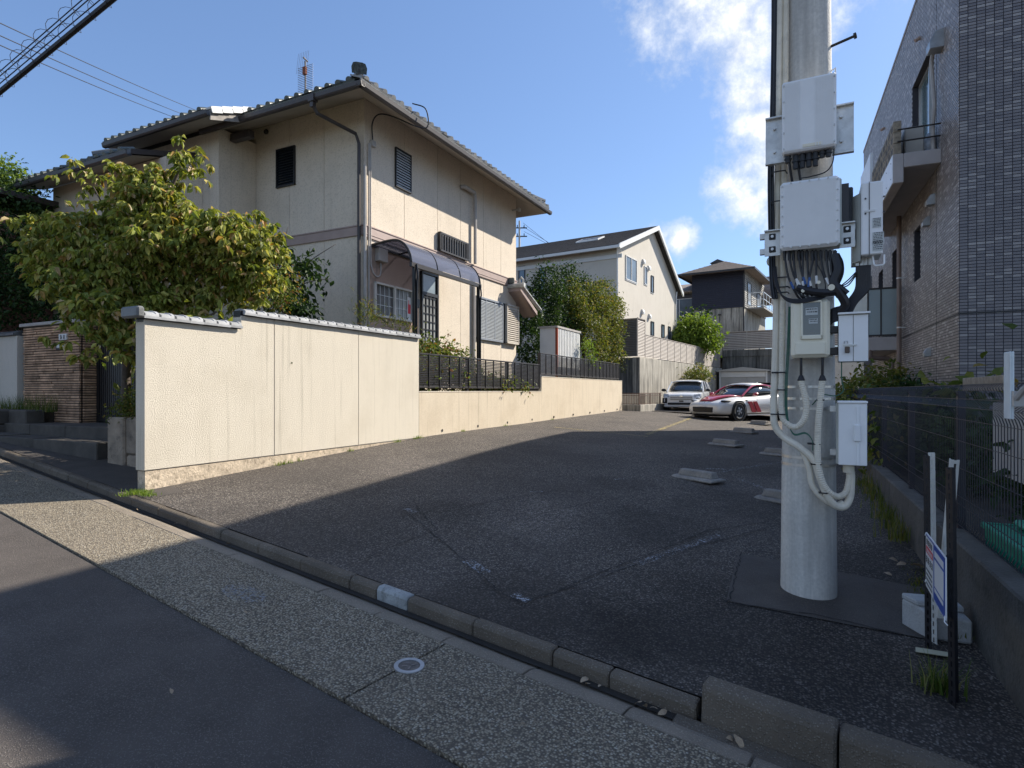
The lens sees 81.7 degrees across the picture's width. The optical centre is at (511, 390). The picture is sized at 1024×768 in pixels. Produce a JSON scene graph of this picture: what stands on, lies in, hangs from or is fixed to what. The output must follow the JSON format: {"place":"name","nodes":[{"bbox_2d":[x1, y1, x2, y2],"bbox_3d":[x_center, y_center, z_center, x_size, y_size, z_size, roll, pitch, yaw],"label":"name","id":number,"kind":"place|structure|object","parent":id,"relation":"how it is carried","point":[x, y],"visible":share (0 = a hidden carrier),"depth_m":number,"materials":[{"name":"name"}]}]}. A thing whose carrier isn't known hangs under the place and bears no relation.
{"place":"outdoors","nodes":[
{"label":"outdoors","id":0,"kind":"place"},
{"bbox_2d":[0,0,116,96],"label":"cable bundle","id":1,"kind":"object","parent":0,"point":[64,39],"visible":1,"depth_m":6.45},
{"bbox_2d":[0,0,93,77],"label":"spiral cable","id":2,"kind":"object","parent":1,"relation":"attached to","point":[23,51],"visible":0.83,"depth_m":6.58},
{"bbox_2d":[0,442,187,498],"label":"footpath","id":3,"kind":"structure","parent":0,"point":[120,477],"depth_m":7.96,"materials":[{"name":"concrete"}]},
{"bbox_2d":[0,330,24,408],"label":"neighbour wall","id":4,"kind":"structure","parent":3,"relation":"on","point":[12,357],"depth_m":11.44,"materials":[{"name":"grey concrete"}]},
{"bbox_2d":[0,409,44,431],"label":"stone bed","id":5,"kind":"object","parent":3,"relation":"on","point":[24,416],"visible":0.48,"depth_m":10.50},
{"bbox_2d":[0,393,58,411],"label":"bed grass","id":6,"kind":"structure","parent":5,"relation":"on","point":[35,406],"depth_m":10.87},
{"bbox_2d":[0,156,95,331],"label":"camphor tree","id":7,"kind":"object","parent":5,"relation":"on","point":[7,280],"visible":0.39,"depth_m":12.63,"materials":[{"name":"green plant"}]},
{"bbox_2d":[0,152,50,214],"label":"maple tree","id":8,"kind":"object","parent":3,"relation":"on","point":[12,165],"visible":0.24,"depth_m":14.06,"materials":[{"name":"green plant"}]},
{"bbox_2d":[108,416,135,491],"bbox_3d":[-4.708,0.885,8.361,1.850,1.030,0.897,0,0,27],"label":"stone planter","id":9,"kind":"object","parent":3,"relation":"on","point":[121,442],"visible":0.06,"depth_m":8.22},
{"bbox_2d":[98,381,135,423],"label":"boxwood shrub","id":10,"kind":"object","parent":9,"relation":"in","point":[129,405],"visible":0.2,"depth_m":8.33,"materials":[{"name":"green plant"}]},
{"bbox_2d":[0,134,293,416],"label":"dogwood tree","id":11,"kind":"object","parent":9,"relation":"in","point":[155,228],"visible":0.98,"depth_m":8.26,"materials":[{"name":"green plant"}]},
{"bbox_2d":[98,299,232,391],"bbox_3d":[-5.042,-0.464,8.718,2.968,1.959,1.444,0,0,41],"label":"branch foliage","id":12,"kind":"object","parent":11,"relation":"attached to","point":[205,311],"visible":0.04,"depth_m":8.35,"materials":[{"name":"green plant"}]},
{"bbox_2d":[115,487,161,496],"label":"weeds","id":13,"kind":"object","parent":3,"relation":"on","point":[142,493],"visible":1,"depth_m":6.62,"materials":[{"name":"green plant"}]},
{"bbox_2d":[0,23,194,109],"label":"overhead wire","id":14,"kind":"object","parent":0,"point":[88,63],"visible":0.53,"depth_m":17.16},
{"bbox_2d":[0,513,459,767],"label":"road","id":15,"kind":"structure","parent":0,"point":[96,663],"depth_m":2.96,"materials":[{"name":"asphalt"}]},
{"bbox_2d":[96,394,642,563],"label":"garden ground","id":16,"kind":"structure","parent":0,"point":[635,400],"depth_m":25.02,"materials":[{"name":"soil"}]},
{"bbox_2d":[0,187,58,331],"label":"pink house","id":17,"kind":"structure","parent":16,"relation":"on","point":[52,203],"depth_m":13.56,"materials":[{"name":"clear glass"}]},
{"bbox_2d":[0,422,107,470],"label":"entrance steps","id":18,"kind":"structure","parent":16,"relation":"on","point":[87,440],"depth_m":9.39,"materials":[{"name":"concrete"}]},
{"bbox_2d":[19,319,96,422],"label":"stone gate pillar","id":19,"kind":"structure","parent":18,"relation":"on","point":[54,374],"depth_m":10.79,"materials":[{"name":"brown stone"}]},
{"bbox_2d":[96,319,135,421],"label":"garden gate","id":20,"kind":"structure","parent":19,"relation":"attached to","point":[108,377],"depth_m":10.62,"materials":[{"name":"metal"}]},
{"bbox_2d":[121,306,421,517],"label":"garden wall","id":21,"kind":"structure","parent":16,"relation":"on","point":[240,392],"depth_m":8.27,"materials":[{"name":"beige paint"}]},
{"bbox_2d":[244,262,311,313],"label":"leaved shrub","id":22,"kind":"object","parent":16,"relation":"on","point":[281,296],"visible":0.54,"depth_m":9.86,"materials":[{"name":"green plant"}]},
{"bbox_2d":[12,62,551,390],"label":"house","id":23,"kind":"structure","parent":16,"relation":"on","point":[410,213],"depth_m":13.03,"materials":[{"name":"paint"}]},
{"bbox_2d":[275,145,295,188],"bbox_3d":[-5.018,-4.960,13.114,0.570,0.860,0.049,0,0,27],"label":"window","id":24,"kind":"structure","parent":23,"relation":"in","point":[286,156],"depth_m":13.11,"materials":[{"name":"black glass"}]},
{"bbox_2d":[296,51,312,92],"bbox_3d":[-5.283,-7.675,15.050,0.188,1.951,0.628,0,0,-43],"label":"tv antenna","id":25,"kind":"object","parent":23,"relation":"on","point":[304,70],"visible":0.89,"depth_m":14.98,"materials":[{"name":"metal"}]},
{"bbox_2d":[374,281,411,321],"bbox_3d":[-2.570,-1.925,12.943,0.054,0.730,1.330,0,0,27],"label":"window","id":26,"kind":"structure","parent":23,"relation":"in","point":[398,300],"depth_m":12.91,"materials":[{"name":"glass"}]},
{"bbox_2d":[395,147,411,193],"bbox_3d":[-2.432,-4.935,13.265,0.049,0.870,0.570,0,0,27],"label":"window","id":27,"kind":"structure","parent":23,"relation":"in","point":[403,160],"depth_m":13.27,"materials":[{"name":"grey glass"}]},
{"bbox_2d":[420,270,438,371],"bbox_3d":[-1.957,-1.435,14.162,0.090,2.770,0.700,0,0,27],"label":"door","id":28,"kind":"structure","parent":23,"relation":"in","point":[429,282],"depth_m":14.16,"materials":[{"name":"black glass"}]},
{"bbox_2d":[438,231,468,261],"bbox_3d":[-1.483,-3.665,15.088,0.100,0.470,1.360,0,0,27],"label":"window","id":29,"kind":"structure","parent":23,"relation":"in","point":[447,244],"depth_m":15.04,"materials":[{"name":"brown metal"}]},
{"bbox_2d":[258,227,335,319],"bbox_3d":[-4.130,-1.439,11.092,1.446,3.482,1.542,0,0,0],"label":"climbing shrub","id":30,"kind":"object","parent":16,"relation":"on","point":[306,268],"visible":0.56,"depth_m":11.15,"materials":[{"name":"green plant"}]},
{"bbox_2d":[349,287,426,332],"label":"wall weeds","id":31,"kind":"object","parent":16,"relation":"on","point":[372,318],"depth_m":11.28,"materials":[{"name":"green plant"}]},
{"bbox_2d":[419,328,536,397],"bbox_3d":[-1.089,-0.519,14.380,1.786,1.837,5.709,0,0,29],"label":"azalea bush","id":32,"kind":"object","parent":16,"relation":"on","point":[438,349],"visible":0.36,"depth_m":13.45,"materials":[{"name":"green plant"}]},
{"bbox_2d":[419,391,541,436],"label":"retaining wall","id":33,"kind":"structure","parent":16,"relation":"on","point":[443,412],"depth_m":13.52,"materials":[{"name":"paint"}]},
{"bbox_2d":[419,353,539,390],"bbox_3d":[-0.571,-0.350,14.337,0.093,0.820,5.900,0,0,27],"label":"slat fence","id":34,"kind":"object","parent":33,"relation":"on","point":[506,369],"visible":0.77,"depth_m":13.70,"materials":[{"name":"metal"}]},
{"bbox_2d":[516,253,598,371],"bbox_3d":[1.705,-2.793,23.871,2.482,5.876,8.218,0,0,23],"label":"osmanthus tree","id":35,"kind":"object","parent":16,"relation":"on","point":[553,303],"visible":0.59,"depth_m":22.34,"materials":[{"name":"green plant"}]},
{"bbox_2d":[539,326,580,377],"bbox_3d":[1.642,-0.971,19.974,0.665,2.223,2.164,0,0,27],"label":"garden storage","id":36,"kind":"object","parent":16,"relation":"on","point":[559,340],"visible":0.41,"depth_m":19.16,"materials":[{"name":"white paint"}]},
{"bbox_2d":[539,376,621,420],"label":"retaining wall","id":37,"kind":"structure","parent":16,"relation":"on","point":[562,397],"depth_m":19.59,"materials":[{"name":"paint"}]},
{"bbox_2d":[538,353,619,379],"bbox_3d":[2.549,-0.725,20.513,0.093,0.750,7.860,0,0,27],"label":"slat fence","id":38,"kind":"object","parent":37,"relation":"on","point":[584,372],"visible":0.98,"depth_m":19.56,"materials":[{"name":"metal"}]},
{"bbox_2d":[579,337,600,369],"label":"fence creeper","id":39,"kind":"object","parent":38,"relation":"hanging from","point":[588,349],"visible":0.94,"depth_m":20.76,"materials":[{"name":"green plant"}]},
{"bbox_2d":[559,272,632,378],"bbox_3d":[3.800,-2.613,26.254,2.678,5.506,6.641,0,0,22],"label":"creeper hedge","id":40,"kind":"object","parent":16,"relation":"on","point":[597,322],"visible":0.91,"depth_m":25.30,"materials":[{"name":"green plant"}]},
{"bbox_2d":[622,393,663,410],"bbox_3d":[5.424,0.690,25.795,1.500,1.220,3.100,0,0,33],"label":"guard railing","id":41,"kind":"object","parent":16,"relation":"on","point":[650,406],"visible":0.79,"depth_m":24.59,"materials":[{"name":"metal"}]},
{"bbox_2d":[0,464,749,767],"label":"roadside strip","id":42,"kind":"object","parent":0,"point":[458,707],"visible":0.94,"depth_m":3.39,"materials":[{"name":"grey concrete"}]},
{"bbox_2d":[222,585,266,601],"bbox_3d":[-1.906,1.439,4.213,0.440,0.027,0.220,0,0,35],"label":"faint repair patch","id":43,"kind":"object","parent":42,"relation":"on","point":[243,592],"visible":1,"depth_m":4.22,"materials":[{"name":"asphalt"}]},
{"bbox_2d":[0,458,781,767],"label":"gutter","id":44,"kind":"object","parent":42,"relation":"on","point":[622,707],"visible":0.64,"depth_m":3.63,"materials":[{"name":"grey concrete"}]},
{"bbox_2d":[0,456,676,718],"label":"gutter silt","id":45,"kind":"object","parent":44,"relation":"on","point":[668,714],"visible":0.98,"depth_m":4.04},
{"bbox_2d":[394,658,427,673],"bbox_3d":[-0.573,1.546,3.329,0.170,0.016,0.185,4,3,35],"label":"valve cover","id":46,"kind":"object","parent":42,"relation":"on","point":[409,665],"visible":1,"depth_m":3.32,"materials":[{"name":"metal"}]},
{"bbox_2d":[0,447,978,767],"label":"kerb","id":47,"kind":"structure","parent":42,"relation":"on","point":[800,733],"depth_m":3.04,"materials":[{"name":"grey concrete"}]},
{"bbox_2d":[672,713,819,767],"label":"kerb footing","id":48,"kind":"object","parent":42,"relation":"on","point":[777,758],"visible":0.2,"depth_m":2.75,"materials":[{"name":"concrete"}]},
{"bbox_2d":[0,0,914,348],"label":"sky","id":49,"kind":"structure","parent":0,"point":[619,115],"materials":[{"name":"blue"}]},
{"bbox_2d":[357,574,701,721],"bbox_3d":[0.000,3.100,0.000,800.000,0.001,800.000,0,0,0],"label":"ground","id":50,"kind":"structure","parent":0,"point":[590,657],"depth_m":6.59,"materials":[{"name":"concrete"}]},
{"bbox_2d":[131,410,1023,767],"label":"parking lot","id":51,"kind":"structure","parent":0,"point":[675,620],"depth_m":5.31,"materials":[{"name":"asphalt"}]},
{"bbox_2d":[661,380,710,409],"bbox_3d":[8.191,0.218,27.581,2.169,1.499,4.238,0,0,24],"label":"white wagon","id":52,"kind":"object","parent":51,"relation":"on","point":[682,393],"visible":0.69,"depth_m":26.41,"materials":[{"name":"paint"}]},
{"bbox_2d":[672,468,725,483],"bbox_3d":[2.630,1.189,8.373,0.332,0.135,0.720,0,0,-32],"label":"wheel stop","id":53,"kind":"object","parent":51,"relation":"on","point":[708,477],"visible":0.99,"depth_m":8.24,"materials":[{"name":"concrete"}]},
{"bbox_2d":[707,438,744,446],"bbox_3d":[4.562,1.100,12.640,0.332,0.135,0.720,0,0,-31],"label":"wheel stop","id":54,"kind":"object","parent":51,"relation":"on","point":[725,442],"visible":0.97,"depth_m":12.51,"materials":[{"name":"concrete"}]},
{"bbox_2d":[689,383,779,420],"bbox_3d":[8.654,0.385,22.319,4.257,1.400,2.190,0,0,-30],"label":"sports car","id":55,"kind":"object","parent":51,"relation":"on","point":[738,401],"visible":0.8,"depth_m":21.40,"materials":[{"name":"white paint"}]},
{"bbox_2d":[754,488,780,503],"bbox_3d":[3.336,1.288,7.176,0.332,0.135,0.720,0,0,-32],"label":"wheel stop","id":56,"kind":"object","parent":51,"relation":"on","point":[771,495],"visible":0.44,"depth_m":7.26,"materials":[{"name":"concrete"}]},
{"bbox_2d":[759,447,781,456],"bbox_3d":[5.115,1.168,11.296,0.332,0.135,0.720,0,0,-32],"label":"wheel stop","id":57,"kind":"object","parent":51,"relation":"on","point":[773,451],"visible":0.52,"depth_m":11.32,"materials":[{"name":"concrete"}]},
{"bbox_2d":[780,0,856,599],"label":"utility pole","id":58,"kind":"object","parent":51,"relation":"on","point":[808,543],"visible":0.56,"depth_m":4.31,"materials":[{"name":"concrete"}]},
{"bbox_2d":[760,175,854,256],"bbox_3d":[2.077,-1.214,4.143,0.638,0.491,0.190,0,0,27],"label":"antenna sharing unit","id":59,"kind":"object","parent":58,"relation":"attached to","point":[814,214],"visible":0.99,"depth_m":4.06,"materials":[{"name":"grey metal"}]},
{"bbox_2d":[849,181,884,267],"bbox_3d":[2.366,-1.144,4.088,0.340,0.626,0.266,0,0,27],"label":"side radio unit","id":60,"kind":"object","parent":59,"relation":"attached to","point":[866,211],"visible":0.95,"depth_m":3.95,"materials":[{"name":"grey metal"}]},
{"bbox_2d":[765,67,853,169],"bbox_3d":[2.088,-1.885,4.171,0.559,0.652,0.248,0,0,27],"label":"radio unit","id":61,"kind":"object","parent":58,"relation":"attached to","point":[814,123],"visible":0.99,"depth_m":4.09,"materials":[{"name":"grey metal"}]},
{"bbox_2d":[789,297,832,358],"bbox_3d":[2.116,-0.449,4.193,0.277,0.432,0.205,0,0,27],"label":"meter box","id":62,"kind":"object","parent":58,"relation":"attached to","point":[811,336],"visible":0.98,"depth_m":4.11,"materials":[{"name":"plastic"}]},
{"bbox_2d":[803,302,819,334],"bbox_3d":[2.080,-0.500,4.108,0.107,0.225,0.007,0,0,27],"label":"window","id":63,"kind":"structure","parent":62,"relation":"in","point":[808,329],"depth_m":4.11,"materials":[{"name":"glass"}]},
{"bbox_2d":[801,300,822,339],"bbox_3d":[2.078,-0.492,4.105,0.135,0.269,0.014,0,0,27],"label":"window frame","id":64,"kind":"structure","parent":62,"relation":"in","point":[803,337],"depth_m":4.09,"materials":[{"name":"plastic"}]},
{"bbox_2d":[770,0,854,510],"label":"cable conduits","id":65,"kind":"object","parent":58,"relation":"attached to","point":[826,494],"visible":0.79,"depth_m":4.28,"materials":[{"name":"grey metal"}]},
{"bbox_2d":[766,0,871,324],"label":"black cables","id":66,"kind":"object","parent":58,"relation":"hanging from","point":[861,275],"visible":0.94,"depth_m":4.12,"materials":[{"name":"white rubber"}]},
{"bbox_2d":[812,311,870,404],"bbox_3d":[2.284,-0.216,4.122,0.350,0.636,0.220,0,0,27],"label":"breaker cabinet","id":67,"kind":"object","parent":58,"relation":"attached to","point":[851,329],"visible":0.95,"depth_m":4.02,"materials":[{"name":"grey metal"}]},
{"bbox_2d":[830,401,867,472],"bbox_3d":[2.352,0.320,4.141,0.226,0.502,0.185,0,0,27],"label":"connection box","id":68,"kind":"object","parent":58,"relation":"attached to","point":[850,451],"visible":1,"depth_m":4.08,"materials":[{"name":"grey metal"}]},
{"bbox_2d":[727,553,944,641],"bbox_3d":[2.337,1.497,4.443,1.320,0.123,1.160,0,0,27],"label":"asphalt patch","id":69,"kind":"object","parent":51,"relation":"on","point":[870,602],"visible":0.71,"depth_m":4.30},
{"bbox_2d":[855,469,910,543],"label":"weeds","id":70,"kind":"object","parent":51,"relation":"on","point":[872,492],"visible":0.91,"depth_m":6.38,"materials":[{"name":"green plant"}]},
{"bbox_2d":[923,455,931,648],"bbox_3d":[2.541,0.986,3.601,0.036,1.187,0.046,0,0,-10],"label":"slotted angle post","id":71,"kind":"object","parent":51,"relation":"on","point":[927,529],"visible":0.66,"depth_m":3.61,"materials":[{"name":"black metal"}]},
{"bbox_2d":[936,458,959,618],"bbox_3d":[2.536,0.868,3.449,0.040,0.973,0.032,1,10,18],"label":"slotted angle post","id":72,"kind":"object","parent":71,"relation":"attached to","point":[943,547],"visible":0.22,"depth_m":3.44,"materials":[{"name":"white metal"}]},
{"bbox_2d":[928,452,936,644],"bbox_3d":[2.631,0.982,3.676,0.042,1.195,0.052,-1,0,-5],"label":"slotted angle post","id":73,"kind":"object","parent":51,"relation":"on","point":[933,529],"visible":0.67,"depth_m":3.67,"materials":[{"name":"white metal"}]},
{"bbox_2d":[902,593,971,643],"bbox_3d":[2.709,1.450,3.783,0.302,0.225,0.236,0,0,12],"label":"concrete weight","id":74,"kind":"object","parent":51,"relation":"on","point":[913,611],"visible":0.55,"depth_m":3.76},
{"bbox_2d":[915,647,958,657],"bbox_3d":[2.513,1.552,3.513,0.215,0.007,0.071,0,0,22],"label":"wooden plank","id":75,"kind":"object","parent":51,"relation":"on","point":[931,651],"visible":0.79,"depth_m":3.52,"materials":[{"name":"wood"}]},
{"bbox_2d":[905,646,974,701],"bbox_3d":[2.279,1.490,3.143,0.351,0.221,0.282,0,0,0],"label":"grass tuft","id":76,"kind":"object","parent":51,"relation":"on","point":[940,686],"visible":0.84,"depth_m":3.11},
{"bbox_2d":[945,467,958,708],"bbox_3d":[2.245,1.005,2.998,0.046,1.230,0.058,-1,0,8],"label":"slotted angle post","id":77,"kind":"object","parent":51,"relation":"on","point":[952,603],"visible":0.95,"depth_m":3.01,"materials":[{"name":"black metal"}]},
{"bbox_2d":[925,532,947,625],"bbox_3d":[2.301,0.998,3.223,0.016,0.328,0.671,0,0,27],"label":"estate sign","id":78,"kind":"object","parent":77,"relation":"attached to","point":[936,572],"visible":1,"depth_m":3.17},
{"bbox_2d":[516,363,721,390],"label":"terrace","id":79,"kind":"structure","parent":0,"point":[590,373],"depth_m":31.43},
{"bbox_2d":[516,226,683,364],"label":"gabled house","id":80,"kind":"structure","parent":79,"relation":"on","point":[637,266],"depth_m":32.86,"materials":[{"name":"paint"}]},
{"bbox_2d":[625,255,636,284],"bbox_3d":[6.379,-6.460,31.631,0.049,1.320,1.680,0,0,33],"label":"window","id":81,"kind":"structure","parent":80,"relation":"in","point":[630,263],"depth_m":31.54,"materials":[{"name":"white glass"}]},
{"bbox_2d":[677,304,715,363],"bbox_3d":[12.173,-3.399,39.892,3.576,4.808,2.969,0,0,35],"label":"loquat tree","id":82,"kind":"object","parent":79,"relation":"on","point":[693,313],"visible":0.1,"depth_m":39.71,"materials":[{"name":"green plant"}]},
{"bbox_2d":[671,306,729,359],"bbox_3d":[11.694,-3.128,37.805,4.052,4.256,3.535,0,0,0],"label":"round tree","id":83,"kind":"object","parent":79,"relation":"on","point":[699,331],"visible":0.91,"depth_m":37.08,"materials":[{"name":"green plant"}]},
{"bbox_2d":[655,407,769,415],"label":"back yard ground","id":84,"kind":"structure","parent":0,"point":[683,409],"depth_m":25.86,"materials":[{"name":"concrete"}]},
{"bbox_2d":[598,357,721,403],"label":"concrete retaining wall","id":85,"kind":"structure","parent":84,"relation":"on","point":[648,375],"depth_m":29.00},
{"bbox_2d":[600,318,636,356],"bbox_3d":[5.024,-2.518,28.187,2.024,1.782,0.085,0,0,32],"label":"louver fence","id":86,"kind":"object","parent":85,"relation":"on","point":[629,347],"visible":0.42,"depth_m":27.86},
{"bbox_2d":[636,317,645,356],"bbox_3d":[6.108,-2.530,28.049,0.085,1.805,1.050,0,0,32],"label":"louver fence","id":87,"kind":"object","parent":85,"relation":"on","point":[640,337],"visible":1,"depth_m":28.06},
{"bbox_2d":[645,335,719,366],"bbox_3d":[10.393,-2.175,34.776,0.093,1.094,14.939,0,0,32],"label":"louver fence","id":88,"kind":"object","parent":85,"relation":"on","point":[662,348],"visible":0.93,"depth_m":32.84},
{"bbox_2d":[676,362,715,383],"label":"camellia bush","id":89,"kind":"object","parent":84,"relation":"on","point":[703,374],"visible":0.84,"depth_m":32.45,"materials":[{"name":"green plant"}]},
{"bbox_2d":[716,367,770,391],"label":"garage shed","id":90,"kind":"structure","parent":84,"relation":"on","point":[740,375],"depth_m":38.67,"materials":[{"name":"white paint"}]},
{"bbox_2d":[722,346,837,380],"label":"back retaining wall","id":91,"kind":"structure","parent":84,"relation":"on","point":[756,358],"depth_m":40.13,"materials":[{"name":"concrete"}]},
{"bbox_2d":[723,330,837,349],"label":"louver fence","id":92,"kind":"object","parent":91,"relation":"on","point":[758,339],"visible":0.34,"depth_m":40.34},
{"bbox_2d":[835,355,863,397],"bbox_3d":[18.369,-0.175,29.912,7.700,3.350,4.200,0,0,24],"label":"pale annex","id":93,"kind":"object","parent":84,"relation":"on","point":[848,367],"depth_m":28.70,"materials":[{"name":"metal"}]},
{"bbox_2d":[869,443,1023,543],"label":"side yard ground","id":94,"kind":"structure","parent":0,"point":[979,535],"depth_m":5.89,"materials":[{"name":"plant"}]},
{"bbox_2d":[835,358,916,410],"bbox_3d":[7.204,0.228,12.459,3.169,1.943,2.242,0,0,-38],"label":"garden shrub","id":95,"kind":"object","parent":94,"relation":"on","point":[851,383],"visible":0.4,"depth_m":12.03,"materials":[{"name":"green plant"}]},
{"bbox_2d":[853,0,1023,434],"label":"tiled building","id":96,"kind":"structure","parent":94,"relation":"on","point":[947,277],"depth_m":9.54,"materials":[{"name":"tile"}]},
{"bbox_2d":[901,125,923,153],"bbox_3d":[7.399,-4.480,11.000,0.310,0.580,0.750,0,0,24],"label":"air conditioner unit","id":97,"kind":"object","parent":96,"relation":"on","point":[912,145],"visible":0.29,"depth_m":10.67,"materials":[{"name":"beige plastic"}]},
{"bbox_2d":[918,65,931,136],"bbox_3d":[8.142,-5.290,11.520,0.050,2.140,1.890,0,0,24],"label":"window","id":98,"kind":"structure","parent":96,"relation":"in","point":[924,89],"depth_m":11.92,"materials":[{"name":"glass"}]},
{"bbox_2d":[853,367,1023,523],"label":"fern thicket","id":99,"kind":"object","parent":94,"relation":"on","point":[908,383],"visible":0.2,"depth_m":6.79,"materials":[{"name":"green plant"}]},
{"bbox_2d":[856,458,1023,716],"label":"concrete kerb wall","id":100,"kind":"structure","parent":94,"relation":"on","point":[990,592],"depth_m":3.58,"materials":[{"name":"concrete"}]},
{"bbox_2d":[844,382,1023,575],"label":"fence","id":101,"kind":"object","parent":100,"relation":"on","point":[912,446],"visible":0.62,"depth_m":4.53,"materials":[{"name":"metal"}]},
{"bbox_2d":[835,382,926,482],"bbox_3d":[5.712,0.660,9.666,1.185,1.643,4.162,0,0,24],"label":"fence vine","id":102,"kind":"object","parent":101,"relation":"attached to","point":[872,442],"visible":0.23,"depth_m":8.48,"materials":[{"name":"green plant"}]},
{"bbox_2d":[963,375,1003,390],"bbox_3d":[3.779,-0.057,4.740,0.050,0.113,1.068,0,0,25],"label":"timber plank","id":103,"kind":"object","parent":101,"relation":"on","point":[987,380],"visible":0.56,"depth_m":4.64,"materials":[{"name":"wood"}]},
{"bbox_2d":[993,400,1023,484],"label":"corrugated screen","id":104,"kind":"object","parent":101,"relation":"attached to","point":[1019,455],"visible":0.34,"depth_m":4.75,"materials":[{"name":"metal"}]},
{"bbox_2d":[1004,351,1023,418],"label":"white channel","id":105,"kind":"object","parent":101,"relation":"attached to","point":[1012,398],"visible":1,"depth_m":3.08,"materials":[{"name":"metal"}]},
{"bbox_2d":[897,322,1017,454],"bbox_3d":[6.539,0.149,8.643,1.309,2.104,1.946,0,0,41],"label":"aralia plant","id":106,"kind":"object","parent":94,"relation":"on","point":[996,371],"visible":0.41,"depth_m":8.29,"materials":[{"name":"green plant"}]},
{"bbox_2d":[983,520,1023,573],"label":"green container","id":107,"kind":"object","parent":94,"relation":"on","point":[1012,556],"visible":0.45,"depth_m":3.93,"materials":[{"name":"plastic"}]},
{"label":"hillside","id":108,"kind":"structure","parent":0,"visible":0},
{"bbox_2d":[677,259,772,359],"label":"dark house","id":109,"kind":"structure","parent":108,"relation":"on","point":[737,295],"depth_m":44.16,"materials":[{"name":"concrete"}]},
{"bbox_2d":[677,298,691,320],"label":"window","id":110,"kind":"structure","parent":109,"relation":"in","point":[687,302],"depth_m":46.54,"materials":[{"name":"grey glass"}]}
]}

